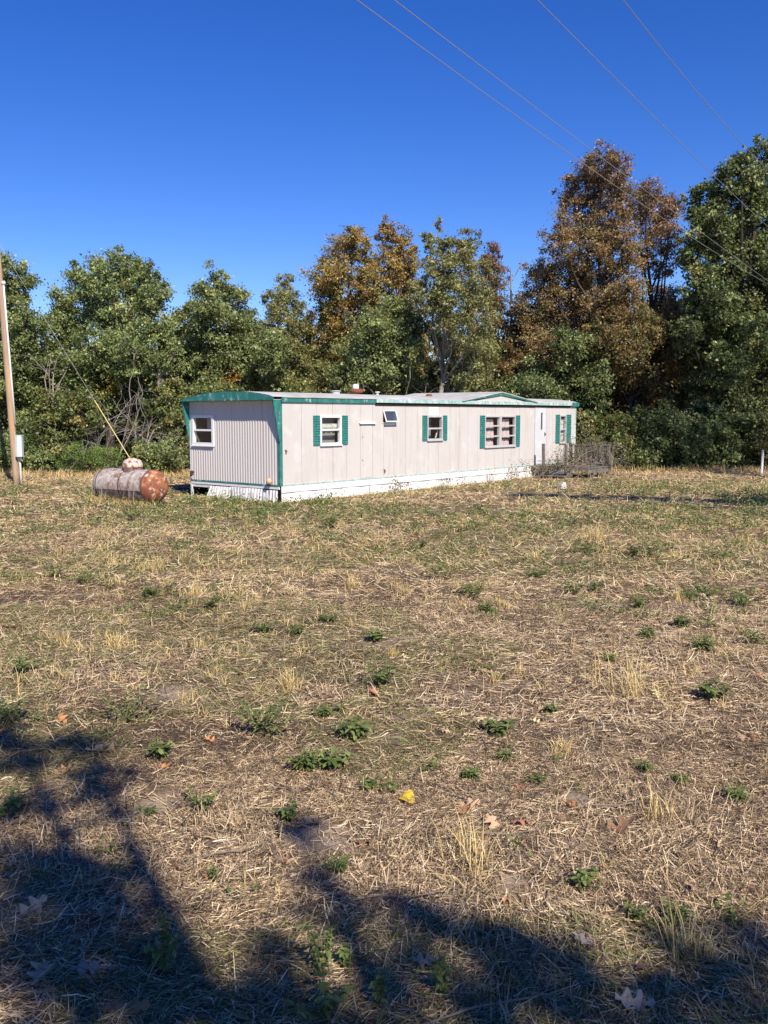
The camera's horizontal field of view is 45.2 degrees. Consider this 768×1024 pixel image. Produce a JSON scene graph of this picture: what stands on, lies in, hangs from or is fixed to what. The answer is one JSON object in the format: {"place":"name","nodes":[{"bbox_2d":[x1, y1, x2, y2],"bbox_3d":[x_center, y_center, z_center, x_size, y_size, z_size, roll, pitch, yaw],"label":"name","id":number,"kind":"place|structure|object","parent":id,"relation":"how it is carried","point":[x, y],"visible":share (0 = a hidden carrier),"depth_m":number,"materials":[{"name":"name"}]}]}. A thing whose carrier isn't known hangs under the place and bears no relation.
{"place":"outdoors","nodes":[
{"label":"outdoors","id":0,"kind":"place"},
{"bbox_2d":[0,426,767,1023],"bbox_3d":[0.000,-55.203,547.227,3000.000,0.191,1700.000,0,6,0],"label":"ground","id":1,"kind":"structure","parent":0,"point":[310,832],"depth_m":5.86,"materials":[{"name":"plant"}]},
{"bbox_2d":[0,250,23,484],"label":"utility pole","id":2,"kind":"object","parent":1,"relation":"on","point":[17,447],"visible":0.95,"depth_m":29.95,"materials":[{"name":"brown wood"}]},
{"bbox_2d":[0,788,31,815],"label":"weed plant","id":3,"kind":"object","parent":1,"relation":"on","point":[11,801],"visible":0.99,"depth_m":5.23,"materials":[{"name":"green plant"}]},
{"bbox_2d":[0,693,33,725],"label":"weed plant","id":4,"kind":"object","parent":1,"relation":"on","point":[7,713],"visible":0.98,"depth_m":6.92,"materials":[{"name":"green plant"}]},
{"bbox_2d":[12,652,44,671],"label":"weed plant","id":5,"kind":"object","parent":1,"relation":"on","point":[20,666],"visible":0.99,"depth_m":8.19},
{"bbox_2d":[0,249,57,446],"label":"oak tree","id":6,"kind":"object","parent":1,"relation":"on","point":[24,332],"visible":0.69,"depth_m":37.70,"materials":[{"name":"green plant"}]},
{"bbox_2d":[16,894,46,918],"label":"fallen leaf","id":7,"kind":"object","parent":1,"relation":"on","point":[32,900],"visible":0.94,"depth_m":4.20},
{"bbox_2d":[0,430,66,471],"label":"bush","id":8,"kind":"object","parent":1,"relation":"on","point":[33,458],"visible":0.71,"depth_m":36.24,"materials":[{"name":"green plant"}]},
{"bbox_2d":[26,959,51,984],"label":"fallen leaf","id":9,"kind":"object","parent":1,"relation":"on","point":[36,974],"visible":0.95,"depth_m":3.73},
{"bbox_2d":[10,337,77,406],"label":"dead shrub","id":10,"kind":"object","parent":1,"relation":"on","point":[48,374],"visible":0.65,"depth_m":37.51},
{"bbox_2d":[9,384,109,471],"bbox_3d":[-13.070,-3.284,37.508,4.763,3.909,4.115,0,6,0],"label":"bush","id":11,"kind":"object","parent":1,"relation":"on","point":[67,418],"visible":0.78,"depth_m":36.78,"materials":[{"name":"green plant"}]},
{"bbox_2d":[42,391,130,470],"bbox_3d":[-11.593,-2.977,36.171,2.779,3.736,3.198,4,7,31],"label":"dead shrub","id":12,"kind":"object","parent":1,"relation":"on","point":[87,437],"visible":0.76,"depth_m":36.20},
{"bbox_2d":[49,440,124,472],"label":"cedar bush","id":13,"kind":"object","parent":1,"relation":"on","point":[99,456],"visible":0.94,"depth_m":36.18,"materials":[{"name":"green plant"}]},
{"bbox_2d":[70,958,107,975],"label":"fallen leaf","id":14,"kind":"object","parent":1,"relation":"on","point":[82,964],"visible":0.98,"depth_m":3.77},
{"bbox_2d":[36,244,189,466],"bbox_3d":[-11.842,-6.682,39.647,6.153,9.980,7.413,-3,7,-23],"label":"oak tree","id":15,"kind":"object","parent":1,"relation":"on","point":[95,362],"visible":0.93,"depth_m":38.65,"materials":[{"name":"green plant"}]},
{"bbox_2d":[102,624,136,649],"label":"grass clump","id":16,"kind":"object","parent":1,"relation":"on","point":[116,638],"visible":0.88,"depth_m":9.03,"materials":[{"name":"plant"}]},
{"bbox_2d":[82,673,160,722],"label":"weed plant","id":17,"kind":"object","parent":1,"relation":"on","point":[125,709],"visible":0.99,"depth_m":6.90,"materials":[{"name":"plant"}]},
{"bbox_2d":[103,996,149,1018],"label":"fallen leaf","id":18,"kind":"object","parent":1,"relation":"on","point":[143,1004],"visible":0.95,"depth_m":3.53,"materials":[{"name":"plant"}]},
{"bbox_2d":[92,458,168,504],"bbox_3d":[-6.621,-0.770,23.999,2.365,1.275,0.879,4,7,32],"label":"propane tank","id":19,"kind":"object","parent":1,"relation":"on","point":[151,485],"visible":0.84,"depth_m":23.57,"materials":[{"name":"metal"}]},
{"bbox_2d":[85,338,176,469],"bbox_3d":[-10.168,-4.303,37.824,4.927,6.059,3.608,5,8,41],"label":"dead shrub","id":20,"kind":"object","parent":1,"relation":"on","point":[134,434],"visible":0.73,"depth_m":37.49,"materials":[{"name":"wood"}]},
{"bbox_2d":[123,343,177,450],"bbox_3d":[-9.760,-4.463,38.702,2.362,5.318,0.292,0,6,0],"label":"dead tree","id":21,"kind":"object","parent":1,"relation":"on","point":[160,372],"visible":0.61,"depth_m":38.53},
{"bbox_2d":[124,434,189,472],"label":"bush","id":22,"kind":"object","parent":1,"relation":"on","point":[163,460],"visible":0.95,"depth_m":35.65,"materials":[{"name":"green plant"}]},
{"bbox_2d":[141,737,178,758],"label":"weed plant","id":23,"kind":"object","parent":1,"relation":"on","point":[157,750],"visible":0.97,"depth_m":6.06,"materials":[{"name":"plant"}]},
{"bbox_2d":[144,912,184,972],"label":"weed plant","id":24,"kind":"object","parent":1,"relation":"on","point":[164,937],"visible":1,"depth_m":3.79,"materials":[{"name":"green plant"}]},
{"bbox_2d":[138,374,222,447],"bbox_3d":[-8.402,-3.641,38.161,3.564,4.169,3.195,3,7,29],"label":"bush","id":25,"kind":"object","parent":1,"relation":"on","point":[175,419],"visible":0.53,"depth_m":37.80,"materials":[{"name":"green plant"}]},
{"bbox_2d":[183,785,216,810],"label":"weed plant","id":26,"kind":"object","parent":1,"relation":"on","point":[195,799],"visible":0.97,"depth_m":5.29,"materials":[{"name":"green plant"}]},
{"bbox_2d":[164,259,295,393],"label":"oak tree","id":27,"kind":"object","parent":1,"relation":"on","point":[233,343],"visible":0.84,"depth_m":40.19,"materials":[{"name":"green plant"}]},
{"bbox_2d":[233,699,302,734],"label":"weed plant","id":28,"kind":"object","parent":1,"relation":"on","point":[255,719],"visible":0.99,"depth_m":6.48,"materials":[{"name":"plant"}]},
{"bbox_2d":[268,797,298,821],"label":"weed plant","id":29,"kind":"object","parent":1,"relation":"on","point":[289,814],"visible":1,"depth_m":5.15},
{"bbox_2d":[269,660,316,692],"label":"grass clump","id":30,"kind":"object","parent":1,"relation":"on","point":[290,681],"visible":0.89,"depth_m":7.59,"materials":[{"name":"plant"}]},
{"bbox_2d":[279,748,318,772],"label":"weed plant","id":31,"kind":"object","parent":1,"relation":"on","point":[308,760],"visible":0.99,"depth_m":5.86,"materials":[{"name":"plant"}]},
{"bbox_2d":[257,272,348,392],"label":"elm tree","id":32,"kind":"object","parent":1,"relation":"on","point":[302,366],"visible":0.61,"depth_m":42.97,"materials":[{"name":"green plant"}]},
{"bbox_2d":[282,963,354,1021],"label":"weed plant","id":33,"kind":"object","parent":1,"relation":"on","point":[325,1000],"visible":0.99,"depth_m":3.48,"materials":[{"name":"green plant"}]},
{"bbox_2d":[304,925,334,976],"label":"weed plant","id":34,"kind":"object","parent":1,"relation":"on","point":[321,957],"visible":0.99,"depth_m":3.76,"materials":[{"name":"green plant"}]},
{"bbox_2d":[311,703,332,716],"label":"weed plant","id":35,"kind":"object","parent":1,"relation":"on","point":[325,711],"visible":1,"depth_m":6.87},
{"bbox_2d":[275,376,374,394],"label":"bush","id":36,"kind":"object","parent":1,"relation":"on","point":[294,388],"visible":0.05,"depth_m":41.69,"materials":[{"name":"green plant"}]},
{"bbox_2d":[314,746,353,768],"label":"weed plant","id":37,"kind":"object","parent":1,"relation":"on","point":[330,761],"visible":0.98,"depth_m":5.91,"materials":[{"name":"plant"}]},
{"bbox_2d":[319,852,354,873],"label":"weed plant","id":38,"kind":"object","parent":1,"relation":"on","point":[341,863],"visible":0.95,"depth_m":4.60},
{"bbox_2d":[291,223,388,388],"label":"hickory tree","id":39,"kind":"object","parent":1,"relation":"on","point":[334,307],"visible":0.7,"depth_m":42.95,"materials":[{"name":"brown plant"}]},
{"bbox_2d":[335,942,351,966],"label":"weed plant","id":40,"kind":"object","parent":1,"relation":"on","point":[343,954],"visible":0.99,"depth_m":3.82,"materials":[{"name":"green plant"}]},
{"bbox_2d":[332,716,377,739],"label":"weed plant","id":41,"kind":"object","parent":1,"relation":"on","point":[353,731],"visible":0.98,"depth_m":6.42,"materials":[{"name":"plant"}]},
{"bbox_2d":[361,628,387,640],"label":"weed plant","id":42,"kind":"object","parent":1,"relation":"on","point":[374,635],"visible":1,"depth_m":9.17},
{"bbox_2d":[322,291,431,394],"bbox_3d":[-0.354,-5.623,40.104,4.989,7.813,5.005,1,6,13],"label":"oak tree","id":43,"kind":"object","parent":1,"relation":"on","point":[375,341],"visible":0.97,"depth_m":38.97,"materials":[{"name":"green plant"}]},
{"bbox_2d":[180,384,578,502],"bbox_3d":[1.005,-2.603,31.816,3.978,3.427,16.845,5,8,39],"label":"mobile home","id":44,"kind":"object","parent":1,"relation":"on","point":[272,445],"visible":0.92,"depth_m":27.05,"materials":[{"name":"paint"}]},
{"bbox_2d":[191,415,214,446],"bbox_3d":[-5.151,-2.328,26.405,0.980,0.890,0.205,5,8,39],"label":"window","id":45,"kind":"structure","parent":44,"relation":"in","point":[210,418],"depth_m":26.39,"materials":[{"name":"white plastic"}]},
{"bbox_2d":[320,415,342,445],"bbox_3d":[-1.590,-2.298,25.975,0.345,0.860,0.920,5,8,39],"label":"window","id":46,"kind":"structure","parent":44,"relation":"in","point":[327,422],"depth_m":26.13,"materials":[{"name":"white plastic"}]},
{"bbox_2d":[427,416,443,440],"bbox_3d":[1.525,-2.701,29.761,0.385,0.850,0.860,5,8,39],"label":"window","id":47,"kind":"structure","parent":44,"relation":"in","point":[429,428],"depth_m":29.95,"materials":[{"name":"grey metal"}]},
{"bbox_2d":[485,416,499,447],"bbox_3d":[3.748,-2.816,32.338,0.227,1.120,1.000,5,8,39],"label":"window","id":48,"kind":"structure","parent":44,"relation":"in","point":[489,434],"depth_m":32.45,"materials":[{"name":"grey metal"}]},
{"bbox_2d":[501,416,515,446],"bbox_3d":[4.403,-2.899,33.128,0.227,1.120,1.020,5,8,39],"label":"window","id":49,"kind":"structure","parent":44,"relation":"in","point":[505,422],"depth_m":33.27,"materials":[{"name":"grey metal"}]},
{"bbox_2d":[535,408,545,463],"bbox_3d":[5.927,-2.880,34.891,0.090,2.095,0.810,5,8,39],"label":"door","id":50,"kind":"structure","parent":44,"relation":"in","point":[540,435],"depth_m":34.85,"materials":[{"name":"metal"}]},
{"bbox_2d":[559,415,566,443],"bbox_3d":[6.978,-3.248,36.215,0.205,1.110,0.550,5,8,39],"label":"window","id":51,"kind":"structure","parent":44,"relation":"in","point":[562,432],"depth_m":36.33,"materials":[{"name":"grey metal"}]},
{"bbox_2d":[368,968,390,1007],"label":"weed plant","id":52,"kind":"object","parent":1,"relation":"on","point":[379,982],"visible":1,"depth_m":3.56,"materials":[{"name":"green plant"}]},
{"bbox_2d":[364,660,396,686],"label":"weed plant","id":53,"kind":"object","parent":1,"relation":"on","point":[382,677],"visible":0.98,"depth_m":7.62,"materials":[{"name":"plant"}]},
{"bbox_2d":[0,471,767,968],"bbox_3d":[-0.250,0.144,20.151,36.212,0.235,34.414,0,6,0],"label":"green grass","id":54,"kind":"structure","parent":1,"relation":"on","point":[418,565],"depth_m":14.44,"materials":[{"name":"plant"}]},
{"bbox_2d":[0,471,767,928],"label":"weeds","id":55,"kind":"object","parent":1,"relation":"on","point":[454,541],"visible":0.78,"depth_m":18.93,"materials":[{"name":"plant"}]},
{"bbox_2d":[2,292,767,457],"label":"woods","id":56,"kind":"object","parent":1,"relation":"on","point":[433,372],"visible":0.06,"depth_m":51.56,"materials":[{"name":"green plant"}]},
{"bbox_2d":[341,890,445,902],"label":"fallen twig","id":57,"kind":"object","parent":1,"relation":"on","point":[346,901],"visible":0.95,"depth_m":4.33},
{"bbox_2d":[365,214,440,394],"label":"hickory tree","id":58,"kind":"object","parent":1,"relation":"on","point":[402,270],"visible":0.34,"depth_m":45.09,"materials":[{"name":"orange plant"}]},
{"bbox_2d":[413,952,438,967],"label":"fallen leaf","id":59,"kind":"object","parent":1,"relation":"on","point":[419,959],"visible":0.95,"depth_m":3.85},
{"bbox_2d":[361,317,505,394],"bbox_3d":[2.325,-4.948,40.647,6.583,7.051,6.864,2,6,19],"label":"dead shrub","id":60,"kind":"object","parent":1,"relation":"on","point":[445,353],"visible":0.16,"depth_m":38.60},
{"bbox_2d":[429,964,452,995],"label":"weed plant","id":61,"kind":"object","parent":1,"relation":"on","point":[439,974],"visible":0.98,"depth_m":3.63,"materials":[{"name":"green plant"}]},
{"bbox_2d":[414,548,472,579],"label":"weed plant","id":62,"kind":"object","parent":1,"relation":"on","point":[434,570],"visible":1,"depth_m":12.63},
{"bbox_2d":[380,372,512,394],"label":"bush","id":63,"kind":"object","parent":1,"relation":"on","point":[455,391],"visible":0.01,"depth_m":42.11,"materials":[{"name":"green plant"}]},
{"bbox_2d":[406,215,506,392],"bbox_3d":[3.358,-7.090,38.839,4.100,10.949,6.140,2,6,17],"label":"elm tree","id":64,"kind":"object","parent":1,"relation":"on","point":[440,301],"visible":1,"depth_m":37.43,"materials":[{"name":"green plant"}]},
{"bbox_2d":[428,807,505,879],"bbox_3d":[0.441,1.653,4.667,0.434,0.296,0.558,0,6,0],"label":"grass clump","id":65,"kind":"object","parent":1,"relation":"on","point":[468,857],"visible":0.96,"depth_m":4.65,"materials":[{"name":"plant"}]},
{"bbox_2d":[456,765,482,779],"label":"weed plant","id":66,"kind":"object","parent":1,"relation":"on","point":[469,773],"visible":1,"depth_m":5.75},
{"bbox_2d":[461,578,488,597],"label":"weed plant","id":67,"kind":"object","parent":1,"relation":"on","point":[480,585],"visible":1,"depth_m":11.27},
{"bbox_2d":[390,434,581,491],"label":"climbing stalks","id":68,"kind":"object","parent":1,"relation":"on","point":[488,474],"visible":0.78,"depth_m":32.07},
{"bbox_2d":[466,241,526,389],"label":"maple tree","id":69,"kind":"object","parent":1,"relation":"on","point":[508,341],"visible":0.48,"depth_m":44.20,"materials":[{"name":"brown plant"}]},
{"bbox_2d":[482,716,517,739],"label":"weed plant","id":70,"kind":"object","parent":1,"relation":"on","point":[498,727],"visible":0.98,"depth_m":6.47,"materials":[{"name":"plant"}]},
{"bbox_2d":[423,972,610,1023],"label":"fallen twig","id":71,"kind":"object","parent":1,"relation":"on","point":[476,1006],"visible":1,"depth_m":3.54,"materials":[{"name":"wood"}]},
{"bbox_2d":[388,421,647,489],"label":"vine leaves","id":72,"kind":"object","parent":1,"relation":"on","point":[550,467],"visible":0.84,"depth_m":33.70,"materials":[{"name":"plant"}]},
{"bbox_2d":[522,732,573,758],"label":"grass clump","id":73,"kind":"object","parent":1,"relation":"on","point":[564,747],"visible":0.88,"depth_m":6.13,"materials":[{"name":"plant"}]},
{"bbox_2d":[493,323,616,425],"bbox_3d":[7.550,-4.972,40.659,5.505,6.453,6.127,0,6,0],"label":"oak tree","id":74,"kind":"object","parent":1,"relation":"on","point":[595,378],"visible":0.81,"depth_m":39.15,"materials":[{"name":"green plant"}]},
{"bbox_2d":[518,446,609,479],"bbox_3d":[6.527,-1.798,33.263,3.565,1.239,2.327,0,6,0],"label":"brush pile","id":75,"kind":"object","parent":1,"relation":"on","point":[581,465],"visible":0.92,"depth_m":33.29,"materials":[{"name":"wood"}]},
{"bbox_2d":[555,577,585,594],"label":"weed plant","id":76,"kind":"object","parent":1,"relation":"on","point":[572,588],"visible":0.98,"depth_m":11.73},
{"bbox_2d":[532,442,609,478],"bbox_3d":[6.787,-1.857,34.122,2.363,1.360,2.390,5,8,39],"label":"porch","id":77,"kind":"object","parent":1,"relation":"on","point":[592,470],"visible":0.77,"depth_m":34.12,"materials":[{"name":"grey wood"}]},
{"bbox_2d":[566,427,626,469],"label":"dead vine","id":78,"kind":"object","parent":77,"relation":"attached to","point":[610,455],"visible":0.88,"depth_m":34.39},
{"bbox_2d":[500,138,654,426],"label":"hickory tree","id":79,"kind":"object","parent":1,"relation":"on","point":[584,279],"visible":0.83,"depth_m":41.62,"materials":[{"name":"brown plant"}]},
{"bbox_2d":[571,866,598,886],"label":"weed plant","id":80,"kind":"object","parent":1,"relation":"on","point":[581,873],"visible":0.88,"depth_m":4.44,"materials":[{"name":"green plant"}]},
{"bbox_2d":[575,408,601,463],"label":"bush","id":81,"kind":"object","parent":1,"relation":"on","point":[588,425],"visible":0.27,"depth_m":37.90,"materials":[{"name":"green plant"}]},
{"bbox_2d":[577,518,617,541],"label":"grass clump","id":82,"kind":"object","parent":1,"relation":"on","point":[596,533],"visible":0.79,"depth_m":16.78,"materials":[{"name":"plant"}]},
{"bbox_2d":[576,404,659,469],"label":"bush","id":83,"kind":"object","parent":1,"relation":"on","point":[612,426],"visible":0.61,"depth_m":37.88,"materials":[{"name":"green plant"}]},
{"bbox_2d":[607,815,634,832],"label":"fallen leaf","id":84,"kind":"object","parent":1,"relation":"on","point":[626,823],"visible":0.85,"depth_m":5.02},
{"bbox_2d":[593,646,656,699],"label":"grass clump","id":85,"kind":"object","parent":1,"relation":"on","point":[633,683],"visible":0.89,"depth_m":7.41,"materials":[{"name":"plant"}]},
{"bbox_2d":[621,898,647,920],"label":"weed plant","id":86,"kind":"object","parent":1,"relation":"on","point":[631,911],"visible":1,"depth_m":4.14,"materials":[{"name":"green plant"}]},
{"bbox_2d":[615,986,655,1010],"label":"fallen leaf","id":87,"kind":"object","parent":1,"relation":"on","point":[636,1001],"visible":0.98,"depth_m":3.54,"materials":[{"name":"plant"}]},
{"bbox_2d":[575,291,699,446],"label":"hickory tree","id":88,"kind":"object","parent":1,"relation":"on","point":[630,375],"visible":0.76,"depth_m":40.47,"materials":[{"name":"brown plant"}]},
{"bbox_2d":[630,758,655,771],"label":"weed plant","id":89,"kind":"object","parent":1,"relation":"on","point":[644,764],"visible":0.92,"depth_m":5.84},
{"bbox_2d":[632,532,674,556],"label":"weed plant","id":90,"kind":"object","parent":1,"relation":"on","point":[645,545],"visible":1,"depth_m":14.60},
{"bbox_2d":[631,774,683,822],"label":"grass clump","id":91,"kind":"object","parent":1,"relation":"on","point":[657,809],"visible":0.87,"depth_m":5.18,"materials":[{"name":"plant"}]},
{"bbox_2d":[625,174,705,412],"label":"hickory tree","id":92,"kind":"object","parent":1,"relation":"on","point":[659,223],"visible":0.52,"depth_m":42.65,"materials":[{"name":"plant"}]},
{"bbox_2d":[623,395,717,469],"bbox_3d":[11.968,-3.135,38.618,5.059,3.498,3.672,0,6,0],"label":"bush","id":93,"kind":"object","parent":1,"relation":"on","point":[664,448],"visible":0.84,"depth_m":38.07,"materials":[{"name":"green plant"}]},
{"bbox_2d":[661,901,696,923],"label":"weed plant","id":94,"kind":"object","parent":1,"relation":"on","point":[682,909],"visible":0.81,"depth_m":4.11,"materials":[{"name":"green plant"}]},
{"bbox_2d":[649,892,731,962],"bbox_3d":[1.270,1.740,3.856,0.336,0.269,0.396,0,6,0],"label":"grass clump","id":95,"kind":"object","parent":1,"relation":"on","point":[686,939],"visible":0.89,"depth_m":3.88,"materials":[{"name":"plant"}]},
{"bbox_2d":[685,634,721,650],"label":"weed plant","id":96,"kind":"object","parent":1,"relation":"on","point":[705,644],"visible":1,"depth_m":8.88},
{"bbox_2d":[684,577,723,595],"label":"weed plant","id":97,"kind":"object","parent":1,"relation":"on","point":[700,589],"visible":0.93,"depth_m":11.48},
{"bbox_2d":[695,677,733,699],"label":"weed plant","id":98,"kind":"object","parent":1,"relation":"on","point":[707,687],"visible":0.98,"depth_m":7.43,"materials":[{"name":"plant"}]},
{"bbox_2d":[668,134,767,466],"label":"oak tree","id":99,"kind":"object","parent":1,"relation":"on","point":[731,321],"visible":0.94,"depth_m":38.69,"materials":[{"name":"green plant"}]},
{"bbox_2d":[688,402,767,469],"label":"bush","id":100,"kind":"object","parent":1,"relation":"on","point":[729,447],"visible":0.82,"depth_m":38.27,"materials":[{"name":"green plant"}]},
{"bbox_2d":[720,911,749,927],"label":"weed plant","id":101,"kind":"object","parent":1,"relation":"on","point":[727,917],"visible":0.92,"depth_m":4.08,"materials":[{"name":"green plant"}]},
{"bbox_2d":[718,779,752,801],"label":"weed plant","id":102,"kind":"object","parent":1,"relation":"on","point":[734,791],"visible":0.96,"depth_m":5.42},
{"bbox_2d":[730,586,760,605],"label":"weed plant","id":103,"kind":"object","parent":1,"relation":"on","point":[735,597],"visible":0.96,"depth_m":10.98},
{"bbox_2d":[738,404,767,469],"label":"bush","id":104,"kind":"object","parent":1,"relation":"on","point":[762,443],"visible":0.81,"depth_m":37.84,"materials":[{"name":"green plant"}]},
{"bbox_2d":[739,629,767,644],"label":"weed plant","id":105,"kind":"object","parent":1,"relation":"on","point":[754,636],"visible":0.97,"depth_m":9.14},
{"bbox_2d":[0,0,767,414],"label":"sky","id":106,"kind":"structure","parent":0,"point":[239,135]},
{"bbox_2d":[357,0,766,283],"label":"power line","id":107,"kind":"object","parent":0,"point":[526,123],"visible":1,"depth_m":14.82,"materials":[{"name":"grey metal"}]},
{"bbox_2d":[394,0,767,280],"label":"power line","id":108,"kind":"object","parent":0,"point":[552,120],"visible":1,"depth_m":14.79,"materials":[{"name":"grey metal"}]},
{"bbox_2d":[537,0,767,226],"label":"power line","id":109,"kind":"object","parent":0,"point":[638,101],"visible":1,"depth_m":14.26,"materials":[{"name":"grey metal"}]},
{"bbox_2d":[623,0,762,164],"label":"power line","id":110,"kind":"object","parent":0,"point":[686,79],"visible":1,"depth_m":13.40,"materials":[{"name":"grey metal"}]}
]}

